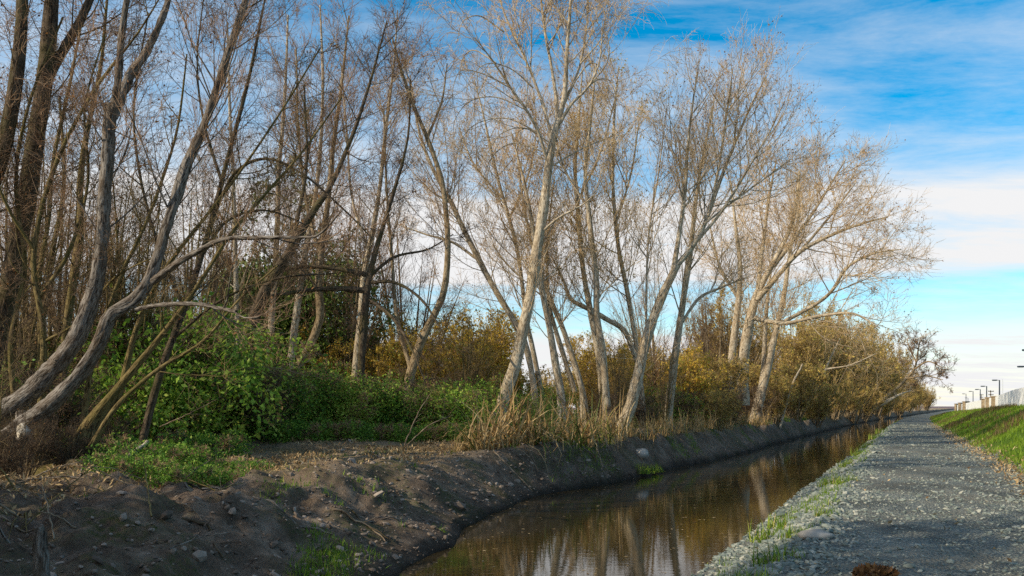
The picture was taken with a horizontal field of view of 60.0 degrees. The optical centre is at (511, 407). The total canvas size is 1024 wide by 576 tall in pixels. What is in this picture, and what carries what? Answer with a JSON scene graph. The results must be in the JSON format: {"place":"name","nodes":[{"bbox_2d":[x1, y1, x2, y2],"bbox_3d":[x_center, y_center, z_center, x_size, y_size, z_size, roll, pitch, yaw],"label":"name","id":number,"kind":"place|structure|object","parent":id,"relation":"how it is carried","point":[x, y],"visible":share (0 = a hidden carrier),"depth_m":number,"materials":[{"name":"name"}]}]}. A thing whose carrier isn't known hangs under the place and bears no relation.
{"place":"outdoors","nodes":[
{"label":"outdoors","id":0,"kind":"place"},
{"bbox_2d":[0,408,952,575],"bbox_3d":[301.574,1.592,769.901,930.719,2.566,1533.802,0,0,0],"label":"ground","id":1,"kind":"structure","parent":0,"point":[88,534],"depth_m":14.10,"materials":[{"name":"soil"}]},
{"bbox_2d":[0,419,42,478],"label":"bare shrub","id":2,"kind":"object","parent":1,"relation":"on","point":[13,466],"visible":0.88,"depth_m":15.10,"materials":[{"name":"brown plant"}]},
{"bbox_2d":[0,312,48,455],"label":"bush","id":3,"kind":"object","parent":1,"relation":"on","point":[2,387],"visible":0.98,"depth_m":15.44,"materials":[{"name":"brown plant"}]},
{"bbox_2d":[0,405,68,477],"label":"bare shrub","id":4,"kind":"object","parent":1,"relation":"on","point":[38,446],"visible":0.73,"depth_m":16.59,"materials":[{"name":"brown plant"}]},
{"bbox_2d":[0,0,76,311],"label":"tree","id":5,"kind":"object","parent":1,"relation":"on","point":[21,19],"visible":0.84,"depth_m":18.51,"materials":[{"name":"brown plant"}]},
{"bbox_2d":[32,524,50,575],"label":"tree stump","id":6,"kind":"object","parent":1,"relation":"on","point":[41,559],"visible":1,"depth_m":7.35,"materials":[{"name":"wood"}]},
{"bbox_2d":[0,346,117,449],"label":"bush","id":7,"kind":"object","parent":1,"relation":"on","point":[73,409],"visible":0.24,"depth_m":20.61,"materials":[{"name":"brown plant"}]},
{"bbox_2d":[34,412,94,469],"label":"bare shrub","id":8,"kind":"object","parent":1,"relation":"on","point":[61,448],"visible":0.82,"depth_m":16.96,"materials":[{"name":"beige plant"}]},
{"bbox_2d":[0,51,134,384],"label":"whip stem tree","id":9,"kind":"object","parent":1,"relation":"on","point":[29,345],"visible":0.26,"depth_m":23.11,"materials":[{"name":"brown plant"}]},
{"bbox_2d":[0,0,148,438],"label":"mossy stem tree","id":10,"kind":"object","parent":1,"relation":"on","point":[70,297],"visible":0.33,"depth_m":22.26,"materials":[{"name":"brown plant"}]},
{"bbox_2d":[0,73,166,362],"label":"whip stem tree","id":11,"kind":"object","parent":1,"relation":"on","point":[50,332],"visible":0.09,"depth_m":25.09,"materials":[{"name":"brown plant"}]},
{"bbox_2d":[0,0,191,370],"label":"dark trunk tree","id":12,"kind":"object","parent":1,"relation":"on","point":[52,18],"visible":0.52,"depth_m":19.89,"materials":[{"name":"brown plant"}]},
{"bbox_2d":[22,141,173,390],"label":"whip stem tree","id":13,"kind":"object","parent":1,"relation":"on","point":[115,327],"visible":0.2,"depth_m":24.65,"materials":[{"name":"brown plant"}]},
{"bbox_2d":[1,0,198,446],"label":"grey trunk tree","id":14,"kind":"object","parent":1,"relation":"on","point":[40,381],"visible":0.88,"depth_m":17.37,"materials":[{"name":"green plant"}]},
{"bbox_2d":[0,0,201,462],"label":"crooked tree","id":15,"kind":"object","parent":1,"relation":"on","point":[38,294],"visible":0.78,"depth_m":18.41,"materials":[{"name":"brown plant"}]},
{"bbox_2d":[80,450,178,479],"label":"bush","id":16,"kind":"object","parent":1,"relation":"on","point":[116,462],"visible":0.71,"depth_m":14.35,"materials":[{"name":"green plant"}]},
{"bbox_2d":[44,63,233,414],"bbox_3d":[-10.554,-4.312,25.436,5.534,10.855,5.644,0,0,42],"label":"whip stem tree","id":17,"kind":"object","parent":1,"relation":"on","point":[148,317],"visible":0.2,"depth_m":24.70,"materials":[{"name":"brown plant"}]},
{"bbox_2d":[46,341,243,446],"bbox_3d":[-10.231,-0.240,23.587,5.343,3.250,6.444,0,0,-2],"label":"bramble bush","id":18,"kind":"object","parent":1,"relation":"on","point":[134,406],"visible":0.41,"depth_m":23.10,"materials":[{"name":"green plant"}]},
{"bbox_2d":[85,435,213,466],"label":"bush","id":19,"kind":"object","parent":1,"relation":"on","point":[124,449],"visible":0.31,"depth_m":16.64,"materials":[{"name":"green plant"}]},
{"bbox_2d":[48,282,285,437],"bbox_3d":[-10.338,-1.364,26.076,7.916,4.815,9.547,0,0,-23],"label":"bramble bush","id":20,"kind":"object","parent":1,"relation":"on","point":[190,340],"visible":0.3,"depth_m":24.38,"materials":[{"name":"green plant"}]},
{"bbox_2d":[68,104,300,353],"bbox_3d":[-12.584,-5.734,35.838,9.147,12.831,7.157,0,0,31],"label":"tree","id":21,"kind":"object","parent":1,"relation":"on","point":[220,286],"visible":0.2,"depth_m":35.79,"materials":[{"name":"brown plant"}]},
{"bbox_2d":[124,129,248,335],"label":"whip stem tree","id":22,"kind":"object","parent":1,"relation":"on","point":[177,282],"visible":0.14,"depth_m":31.62,"materials":[{"name":"brown plant"}]},
{"bbox_2d":[143,460,233,488],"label":"bush","id":23,"kind":"object","parent":1,"relation":"on","point":[179,470],"visible":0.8,"depth_m":13.99,"materials":[{"name":"green plant"}]},
{"bbox_2d":[28,2,350,476],"bbox_3d":[-6.389,-3.406,17.971,6.036,10.001,3.677,0,0,15],"label":"mossy willow","id":24,"kind":"object","parent":1,"relation":"on","point":[99,416],"visible":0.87,"depth_m":17.62,"materials":[{"name":"brown plant"}]},
{"bbox_2d":[1,0,392,450],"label":"ridged trunk tree","id":25,"kind":"object","parent":1,"relation":"on","point":[56,398],"visible":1,"depth_m":16.86,"materials":[{"name":"grey plant"}]},
{"bbox_2d":[153,427,258,457],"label":"bush","id":26,"kind":"object","parent":1,"relation":"on","point":[213,441],"visible":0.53,"depth_m":22.14,"materials":[{"name":"green plant"}]},
{"bbox_2d":[95,303,327,438],"bbox_3d":[-9.422,-1.096,27.004,7.124,4.334,8.592,0,0,-4],"label":"bramble bush","id":27,"kind":"object","parent":1,"relation":"on","point":[254,361],"visible":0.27,"depth_m":25.73,"materials":[{"name":"green plant"}]},
{"bbox_2d":[169,0,279,342],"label":"slim tree","id":28,"kind":"object","parent":1,"relation":"on","point":[236,286],"visible":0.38,"depth_m":33.93,"materials":[{"name":"brown plant"}]},
{"bbox_2d":[53,0,396,444],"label":"arching tree","id":29,"kind":"object","parent":1,"relation":"on","point":[152,400],"visible":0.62,"depth_m":19.95,"materials":[{"name":"brown plant"}]},
{"bbox_2d":[229,350,300,439],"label":"shrub","id":30,"kind":"object","parent":1,"relation":"on","point":[264,416],"visible":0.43,"depth_m":26.45,"materials":[{"name":"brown plant"}]},
{"bbox_2d":[222,368,333,439],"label":"bramble bush","id":31,"kind":"object","parent":1,"relation":"on","point":[299,409],"visible":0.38,"depth_m":27.58,"materials":[{"name":"green plant"}]},
{"bbox_2d":[256,417,338,443],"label":"bush","id":32,"kind":"object","parent":1,"relation":"on","point":[300,430],"visible":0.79,"depth_m":26.46,"materials":[{"name":"green plant"}]},
{"bbox_2d":[239,0,356,358],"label":"slim tree","id":33,"kind":"object","parent":1,"relation":"on","point":[276,240],"visible":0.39,"depth_m":35.94,"materials":[{"name":"brown plant"}]},
{"bbox_2d":[240,0,361,370],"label":"slim tree","id":34,"kind":"object","parent":1,"relation":"on","point":[296,310],"visible":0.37,"depth_m":35.94,"materials":[{"name":"brown plant"}]},
{"bbox_2d":[200,152,402,367],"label":"evergreen tree","id":35,"kind":"object","parent":1,"relation":"on","point":[280,325],"visible":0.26,"depth_m":40.98,"materials":[{"name":"green plant"}]},
{"bbox_2d":[264,324,354,382],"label":"golden shrub","id":36,"kind":"object","parent":1,"relation":"on","point":[332,351],"visible":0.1,"depth_m":39.57,"materials":[{"name":"beige plant"}]},
{"bbox_2d":[0,439,630,575],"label":"dirt clods","id":37,"kind":"object","parent":1,"relation":"on","point":[199,555],"visible":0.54,"depth_m":13.92,"materials":[{"name":"soil"}]},
{"bbox_2d":[246,0,393,368],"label":"bowed tree","id":38,"kind":"object","parent":1,"relation":"on","point":[316,329],"visible":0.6,"depth_m":32.93,"materials":[{"name":"beige plant"}]},
{"bbox_2d":[269,358,373,435],"bbox_3d":[-7.340,-0.317,30.170,4.635,2.756,5.652,0,0,14],"label":"bramble bush","id":39,"kind":"object","parent":1,"relation":"on","point":[327,377],"visible":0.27,"depth_m":29.41,"materials":[{"name":"green plant"}]},
{"bbox_2d":[224,0,433,358],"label":"leaning tree","id":40,"kind":"object","parent":1,"relation":"on","point":[317,205],"visible":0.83,"depth_m":29.96,"materials":[{"name":"brown plant"}]},
{"bbox_2d":[279,148,414,382],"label":"tree","id":41,"kind":"object","parent":1,"relation":"on","point":[370,328],"visible":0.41,"depth_m":41.07,"materials":[{"name":"brown plant"}]},
{"bbox_2d":[313,418,384,441],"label":"bush","id":42,"kind":"object","parent":1,"relation":"on","point":[341,430],"visible":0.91,"depth_m":27.26,"materials":[{"name":"green plant"}]},
{"bbox_2d":[301,380,405,434],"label":"bramble bush","id":43,"kind":"object","parent":1,"relation":"on","point":[362,396],"visible":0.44,"depth_m":29.31,"materials":[{"name":"green plant"}]},
{"bbox_2d":[239,47,486,405],"bbox_3d":[-5.144,-5.815,30.868,8.476,13.796,4.715,0,0,0],"label":"tangled tree","id":44,"kind":"object","parent":1,"relation":"on","point":[363,322],"visible":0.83,"depth_m":30.86,"materials":[{"name":"brown plant"}]},
{"bbox_2d":[299,0,437,380],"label":"slim tree","id":45,"kind":"object","parent":1,"relation":"on","point":[355,352],"visible":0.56,"depth_m":32.95,"materials":[{"name":"brown plant"}]},
{"bbox_2d":[320,369,430,430],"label":"bramble bush","id":46,"kind":"object","parent":1,"relation":"on","point":[389,383],"visible":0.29,"depth_m":30.21,"materials":[{"name":"green plant"}]},
{"bbox_2d":[334,325,432,388],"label":"golden shrub","id":47,"kind":"object","parent":1,"relation":"on","point":[383,368],"visible":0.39,"depth_m":39.55,"materials":[{"name":"plant"}]},
{"bbox_2d":[364,422,430,443],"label":"bush","id":48,"kind":"object","parent":1,"relation":"on","point":[389,432],"visible":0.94,"depth_m":27.89,"materials":[{"name":"green plant"}]},
{"bbox_2d":[348,382,468,437],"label":"bramble bush","id":49,"kind":"object","parent":1,"relation":"on","point":[410,412],"visible":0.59,"depth_m":29.91,"materials":[{"name":"green plant"}]},
{"bbox_2d":[338,194,482,369],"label":"tree","id":50,"kind":"object","parent":1,"relation":"on","point":[401,293],"visible":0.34,"depth_m":45.82,"materials":[{"name":"brown plant"}]},
{"bbox_2d":[351,33,483,428],"bbox_3d":[-3.344,-6.009,31.522,4.638,14.471,3.345,0,0,22],"label":"curved tree","id":51,"kind":"object","parent":1,"relation":"on","point":[411,361],"visible":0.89,"depth_m":30.98,"materials":[{"name":"beige plant"}]},
{"bbox_2d":[376,308,460,392],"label":"golden shrub","id":52,"kind":"object","parent":1,"relation":"on","point":[403,327],"visible":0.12,"depth_m":42.11,"materials":[{"name":"beige plant"}]},
{"bbox_2d":[387,376,499,440],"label":"bramble bush","id":53,"kind":"object","parent":1,"relation":"on","point":[441,400],"visible":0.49,"depth_m":30.54,"materials":[{"name":"green plant"}]},
{"bbox_2d":[391,321,496,399],"bbox_3d":[-3.001,-1.567,40.260,4.734,4.964,3.399,0,0,6],"label":"golden shrub","id":54,"kind":"object","parent":1,"relation":"on","point":[450,366],"visible":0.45,"depth_m":39.72,"materials":[{"name":"plant"}]},
{"bbox_2d":[414,420,483,441],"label":"bush","id":55,"kind":"object","parent":1,"relation":"on","point":[435,432],"visible":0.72,"depth_m":28.44,"materials":[{"name":"green plant"}]},
{"bbox_2d":[362,27,538,424],"bbox_3d":[-3.003,-8.282,40.598,8.068,18.592,6.311,0,0,-15],"label":"leaning tree","id":56,"kind":"object","parent":1,"relation":"on","point":[478,258],"visible":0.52,"depth_m":39.89,"materials":[{"name":"beige plant"}]},
{"bbox_2d":[412,299,524,378],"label":"golden shrub","id":57,"kind":"object","parent":1,"relation":"on","point":[502,340],"visible":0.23,"depth_m":42.61,"materials":[{"name":"plant"}]},
{"bbox_2d":[432,282,507,395],"bbox_3d":[-1.804,-2.035,36.130,3.162,6.203,3.225,0,0,-11],"label":"shrub","id":58,"kind":"object","parent":1,"relation":"on","point":[469,374],"visible":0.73,"depth_m":35.75,"materials":[{"name":"brown plant"}]},
{"bbox_2d":[416,370,536,435],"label":"bramble bush","id":59,"kind":"object","parent":1,"relation":"on","point":[487,394],"visible":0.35,"depth_m":31.94,"materials":[{"name":"green plant"}]},
{"bbox_2d":[431,394,531,459],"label":"reed clump","id":60,"kind":"object","parent":1,"relation":"on","point":[483,438],"visible":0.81,"depth_m":25.32,"materials":[{"name":"plant"}]},
{"bbox_2d":[473,335,526,398],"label":"golden shrub","id":61,"kind":"object","parent":1,"relation":"on","point":[499,357],"visible":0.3,"depth_m":40.94,"materials":[{"name":"plant"}]},
{"bbox_2d":[437,380,568,466],"bbox_3d":[-0.136,0.386,26.196,4.432,3.002,4.041,0,0,-8],"label":"reed clump","id":62,"kind":"object","parent":1,"relation":"on","point":[496,429],"visible":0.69,"depth_m":25.84,"materials":[{"name":"plant"}]},
{"bbox_2d":[423,32,594,423],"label":"slim tree","id":63,"kind":"object","parent":1,"relation":"on","point":[497,174],"visible":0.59,"depth_m":41.97,"materials":[{"name":"beige plant"}]},
{"bbox_2d":[451,369,585,460],"bbox_3d":[-0.050,0.228,26.508,4.727,3.202,4.310,0,0,18],"label":"reed clump","id":64,"kind":"object","parent":1,"relation":"on","point":[529,433],"visible":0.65,"depth_m":26.32,"materials":[{"name":"plant"}]},
{"bbox_2d":[358,0,697,433],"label":"tall poplar","id":65,"kind":"object","parent":1,"relation":"on","point":[533,276],"visible":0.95,"depth_m":31.87,"materials":[{"name":"beige plant"}]},
{"bbox_2d":[459,79,608,429],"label":"slim tree","id":66,"kind":"object","parent":1,"relation":"on","point":[560,392],"visible":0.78,"depth_m":37.94,"materials":[{"name":"brown plant"}]},
{"bbox_2d":[471,117,607,426],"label":"twin stem tree","id":67,"kind":"object","parent":1,"relation":"on","point":[552,308],"visible":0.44,"depth_m":39.91,"materials":[{"name":"beige plant"}]},
{"bbox_2d":[529,380,615,462],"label":"reed clump","id":68,"kind":"object","parent":1,"relation":"on","point":[576,429],"visible":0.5,"depth_m":28.09,"materials":[{"name":"plant"}]},
{"bbox_2d":[529,382,626,452],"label":"reed clump","id":69,"kind":"object","parent":1,"relation":"on","point":[587,440],"visible":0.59,"depth_m":28.97,"materials":[{"name":"plant"}]},
{"bbox_2d":[486,16,674,426],"bbox_3d":[2.761,-7.990,37.565,7.790,18.255,5.738,0,0,0],"label":"slim tree","id":70,"kind":"object","parent":1,"relation":"on","point":[596,295],"visible":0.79,"depth_m":36.94,"materials":[{"name":"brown plant"}]},
{"bbox_2d":[557,336,614,423],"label":"golden shrub","id":71,"kind":"object","parent":1,"relation":"on","point":[586,384],"visible":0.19,"depth_m":51.48,"materials":[{"name":"plant"}]},
{"bbox_2d":[527,15,651,391],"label":"slim tree","id":72,"kind":"object","parent":1,"relation":"on","point":[590,312],"visible":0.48,"depth_m":39.91,"materials":[{"name":"brown plant"}]},
{"bbox_2d":[517,28,677,427],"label":"arching tree","id":73,"kind":"object","parent":1,"relation":"on","point":[625,285],"visible":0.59,"depth_m":40.87,"materials":[{"name":"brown plant"}]},
{"bbox_2d":[568,325,670,409],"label":"golden shrub","id":74,"kind":"object","parent":1,"relation":"on","point":[586,359],"visible":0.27,"depth_m":46.69,"materials":[{"name":"plant"}]},
{"bbox_2d":[588,388,652,447],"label":"reed clump","id":75,"kind":"object","parent":1,"relation":"on","point":[618,431],"visible":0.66,"depth_m":32.02,"materials":[{"name":"plant"}]},
{"bbox_2d":[588,340,654,421],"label":"golden shrub","id":76,"kind":"object","parent":1,"relation":"on","point":[631,366],"visible":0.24,"depth_m":44.48,"materials":[{"name":"plant"}]},
{"bbox_2d":[598,317,648,419],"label":"whip stem tree","id":77,"kind":"object","parent":1,"relation":"on","point":[626,381],"visible":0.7,"depth_m":38.64,"materials":[{"name":"brown plant"}]},
{"bbox_2d":[631,387,666,428],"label":"bare shrub","id":78,"kind":"object","parent":1,"relation":"on","point":[640,411],"visible":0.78,"depth_m":39.80,"materials":[{"name":"brown plant"}]},
{"bbox_2d":[589,240,720,413],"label":"tree","id":79,"kind":"object","parent":1,"relation":"on","point":[639,309],"visible":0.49,"depth_m":51.29,"materials":[{"name":"brown plant"}]},
{"bbox_2d":[644,323,688,426],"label":"whip stem tree","id":80,"kind":"object","parent":1,"relation":"on","point":[667,397],"visible":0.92,"depth_m":41.09,"materials":[{"name":"brown plant"}]},
{"bbox_2d":[630,383,714,427],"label":"bramble bush","id":81,"kind":"object","parent":1,"relation":"on","point":[682,403],"visible":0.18,"depth_m":46.17,"materials":[{"name":"green plant"}]},
{"bbox_2d":[659,340,730,424],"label":"golden shrub","id":82,"kind":"object","parent":1,"relation":"on","point":[700,384],"visible":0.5,"depth_m":49.03,"materials":[{"name":"gold plant"}]},
{"bbox_2d":[637,53,775,426],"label":"slim tree","id":83,"kind":"object","parent":1,"relation":"on","point":[688,268],"visible":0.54,"depth_m":41.86,"materials":[{"name":"brown plant"}]},
{"bbox_2d":[677,352,754,419],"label":"olive bush","id":84,"kind":"object","parent":1,"relation":"on","point":[738,366],"visible":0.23,"depth_m":53.15,"materials":[{"name":"green plant"}]},
{"bbox_2d":[693,388,745,429],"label":"olive bush","id":85,"kind":"object","parent":1,"relation":"on","point":[726,407],"visible":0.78,"depth_m":46.62,"materials":[{"name":"green plant"}]},
{"bbox_2d":[590,8,852,428],"bbox_3d":[8.044,-7.119,34.750,10.463,16.834,8.520,0,0,0],"label":"forked poplar","id":86,"kind":"object","parent":1,"relation":"on","point":[643,346],"visible":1,"depth_m":34.83,"materials":[{"name":"grey plant"}]},
{"bbox_2d":[677,262,776,408],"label":"tree","id":87,"kind":"object","parent":1,"relation":"on","point":[704,333],"visible":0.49,"depth_m":61.02,"materials":[{"name":"brown plant"}]},
{"bbox_2d":[669,283,785,411],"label":"hedge tree","id":88,"kind":"object","parent":1,"relation":"on","point":[758,345],"visible":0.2,"depth_m":70.76,"materials":[{"name":"beige plant"}]},
{"bbox_2d":[751,374,799,423],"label":"olive bush","id":89,"kind":"object","parent":1,"relation":"on","point":[782,403],"visible":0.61,"depth_m":65.21,"materials":[{"name":"green plant"}]},
{"bbox_2d":[728,165,829,423],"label":"forked tree","id":90,"kind":"object","parent":1,"relation":"on","point":[766,367],"visible":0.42,"depth_m":61.85,"materials":[{"name":"beige plant"}]},
{"bbox_2d":[757,359,830,421],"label":"olive bush","id":91,"kind":"object","parent":1,"relation":"on","point":[805,388],"visible":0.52,"depth_m":76.99,"materials":[{"name":"green plant"}]},
{"bbox_2d":[754,300,845,416],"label":"hedge tree","id":92,"kind":"object","parent":1,"relation":"on","point":[800,352],"visible":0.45,"depth_m":82.19,"materials":[{"name":"beige plant"}]},
{"bbox_2d":[674,102,943,422],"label":"spreading tree","id":93,"kind":"object","parent":1,"relation":"on","point":[760,291],"visible":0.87,"depth_m":53.54,"materials":[{"name":"beige plant"}]},
{"bbox_2d":[802,381,842,427],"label":"olive bush","id":94,"kind":"object","parent":1,"relation":"on","point":[819,410],"visible":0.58,"depth_m":87.08,"materials":[{"name":"green plant"}]},
{"bbox_2d":[775,293,870,419],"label":"hedge tree","id":95,"kind":"object","parent":1,"relation":"on","point":[837,372],"visible":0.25,"depth_m":95.81,"materials":[{"name":"brown plant"}]},
{"bbox_2d":[796,307,888,419],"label":"hedge tree","id":96,"kind":"object","parent":1,"relation":"on","point":[857,380],"visible":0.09,"depth_m":110.65,"materials":[{"name":"brown plant"}]},
{"bbox_2d":[834,311,896,423],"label":"hedge tree","id":97,"kind":"object","parent":1,"relation":"on","point":[868,376],"visible":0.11,"depth_m":128.15,"materials":[{"name":"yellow plant"}]},
{"bbox_2d":[852,329,909,420],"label":"hedge tree","id":98,"kind":"object","parent":1,"relation":"on","point":[884,386],"visible":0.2,"depth_m":150.39,"materials":[{"name":"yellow plant"}]},
{"bbox_2d":[883,321,957,399],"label":"leaning tree","id":99,"kind":"object","parent":1,"relation":"on","point":[942,373],"visible":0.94,"depth_m":159.09,"materials":[{"name":"beige plant"}]},
{"bbox_2d":[0,0,1023,406],"label":"sky","id":100,"kind":"structure","parent":0,"point":[946,77],"materials":[{"name":"blue"}]},
{"bbox_2d":[3,403,1023,575],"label":"grass","id":101,"kind":"structure","parent":0,"point":[952,419],"depth_m":29.59,"materials":[{"name":"plant"}]},
{"bbox_2d":[399,409,953,575],"bbox_3d":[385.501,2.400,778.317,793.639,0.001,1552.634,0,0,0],"label":"water","id":102,"kind":"structure","parent":0,"point":[775,481],"depth_m":19.09,"materials":[{"name":"brown liquid"}]},
{"bbox_2d":[690,410,1023,575],"bbox_3d":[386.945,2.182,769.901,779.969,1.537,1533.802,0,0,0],"label":"path","id":103,"kind":"structure","parent":0,"point":[961,562],"depth_m":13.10,"materials":[{"name":"gravel"}]},
{"bbox_2d":[0,423,1023,573],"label":"leaf litter","id":104,"kind":"object","parent":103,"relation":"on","point":[294,460],"visible":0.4,"depth_m":21.67,"materials":[{"name":"plant"}]},
{"bbox_2d":[851,562,901,575],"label":"leaf pile","id":105,"kind":"object","parent":103,"relation":"on","point":[870,569],"visible":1,"depth_m":8.36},
{"bbox_2d":[935,407,1023,464],"bbox_3d":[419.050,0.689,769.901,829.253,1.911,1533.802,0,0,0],"label":"embankment","id":106,"kind":"structure","parent":0,"point":[996,444],"depth_m":35.22,"materials":[{"name":"plant"}]},
{"bbox_2d":[954,387,1023,410],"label":"boundary wall","id":107,"kind":"structure","parent":106,"relation":"on","point":[1015,396],"depth_m":75.53,"materials":[{"name":"concrete"}]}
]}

